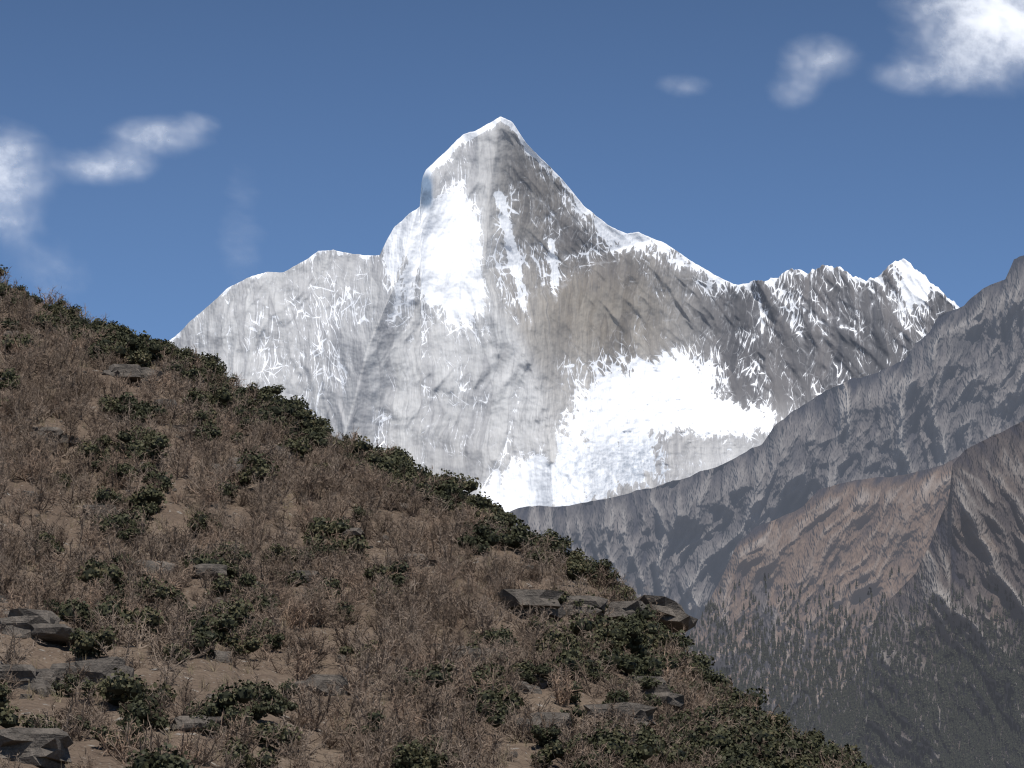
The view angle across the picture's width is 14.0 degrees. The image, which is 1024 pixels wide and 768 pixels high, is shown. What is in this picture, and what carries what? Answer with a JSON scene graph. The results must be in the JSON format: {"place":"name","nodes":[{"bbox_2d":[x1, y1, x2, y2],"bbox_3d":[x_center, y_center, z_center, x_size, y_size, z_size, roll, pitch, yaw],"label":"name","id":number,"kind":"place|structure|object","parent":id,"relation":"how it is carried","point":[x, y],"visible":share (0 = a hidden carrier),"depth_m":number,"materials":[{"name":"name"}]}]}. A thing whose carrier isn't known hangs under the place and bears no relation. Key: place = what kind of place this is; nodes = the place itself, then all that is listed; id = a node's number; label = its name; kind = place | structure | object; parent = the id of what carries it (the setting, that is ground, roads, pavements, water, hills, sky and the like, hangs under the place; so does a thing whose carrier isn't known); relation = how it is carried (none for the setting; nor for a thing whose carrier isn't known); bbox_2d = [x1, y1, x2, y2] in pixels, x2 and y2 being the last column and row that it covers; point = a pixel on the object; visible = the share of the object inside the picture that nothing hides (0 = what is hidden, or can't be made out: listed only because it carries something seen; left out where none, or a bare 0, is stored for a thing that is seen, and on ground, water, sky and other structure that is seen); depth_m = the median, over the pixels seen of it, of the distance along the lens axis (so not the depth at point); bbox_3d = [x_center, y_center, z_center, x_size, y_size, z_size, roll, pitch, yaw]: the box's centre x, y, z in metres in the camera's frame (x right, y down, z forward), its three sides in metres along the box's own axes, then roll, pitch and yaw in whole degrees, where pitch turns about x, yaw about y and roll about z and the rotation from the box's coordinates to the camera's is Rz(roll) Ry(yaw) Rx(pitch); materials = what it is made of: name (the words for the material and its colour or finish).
{"place":"outdoors","nodes":[
{"label":"outdoors","id":0,"kind":"place"},
{"bbox_2d":[0,282,708,767],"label":"foreground hillside","id":1,"kind":"structure","parent":0,"point":[44,654],"depth_m":257.61,"materials":[{"name":"soil"}]},
{"bbox_2d":[0,306,655,767],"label":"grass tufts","id":2,"kind":"object","parent":1,"relation":"on","point":[286,622],"depth_m":272.21,"materials":[{"name":"plant"}]},
{"bbox_2d":[0,331,707,767],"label":"hillside rocks","id":3,"kind":"object","parent":1,"relation":"on","point":[42,747],"visible":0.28,"depth_m":247.43,"materials":[{"name":"stone"}]},
{"bbox_2d":[0,266,859,767],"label":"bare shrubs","id":4,"kind":"object","parent":1,"relation":"on","point":[396,612],"visible":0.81,"depth_m":278.92,"materials":[{"name":"brown plant"}]},
{"bbox_2d":[0,264,873,767],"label":"leafy shrubs","id":5,"kind":"object","parent":1,"relation":"on","point":[636,632],"visible":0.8,"depth_m":271.93,"materials":[{"name":"green plant"}]},
{"bbox_2d":[0,0,1023,340],"label":"sky","id":6,"kind":"structure","parent":0,"point":[158,158],"materials":[{"name":"blue"}]},
{"bbox_2d":[169,117,959,511],"bbox_3d":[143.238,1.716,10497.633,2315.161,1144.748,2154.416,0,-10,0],"label":"mountain peak","id":7,"kind":"structure","parent":0,"point":[509,319],"depth_m":9958.33,"materials":[{"name":"white snow"}]},
{"bbox_2d":[509,255,1023,636],"bbox_3d":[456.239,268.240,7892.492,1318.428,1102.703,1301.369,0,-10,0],"label":"mountain ridge","id":8,"kind":"structure","parent":0,"point":[950,387],"depth_m":7705.93,"materials":[{"name":"grey stone"}]},
{"bbox_2d":[688,457,958,733],"bbox_3d":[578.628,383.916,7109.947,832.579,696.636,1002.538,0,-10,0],"label":"mountain slope","id":9,"kind":"structure","parent":0,"point":[866,533],"depth_m":6917.51,"materials":[{"name":"brown stone"}]},
{"bbox_2d":[811,421,1023,767],"bbox_3d":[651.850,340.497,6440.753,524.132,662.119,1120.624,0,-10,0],"label":"mountain ridge","id":10,"kind":"structure","parent":0,"point":[979,532],"depth_m":6167.34,"materials":[{"name":"stone"}]},
{"bbox_2d":[681,566,1023,767],"bbox_3d":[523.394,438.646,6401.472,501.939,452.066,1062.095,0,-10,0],"label":"valley conifers","id":11,"kind":"object","parent":10,"relation":"on","point":[846,719],"visible":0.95,"depth_m":6023.40,"materials":[{"name":"plant"}]}
]}

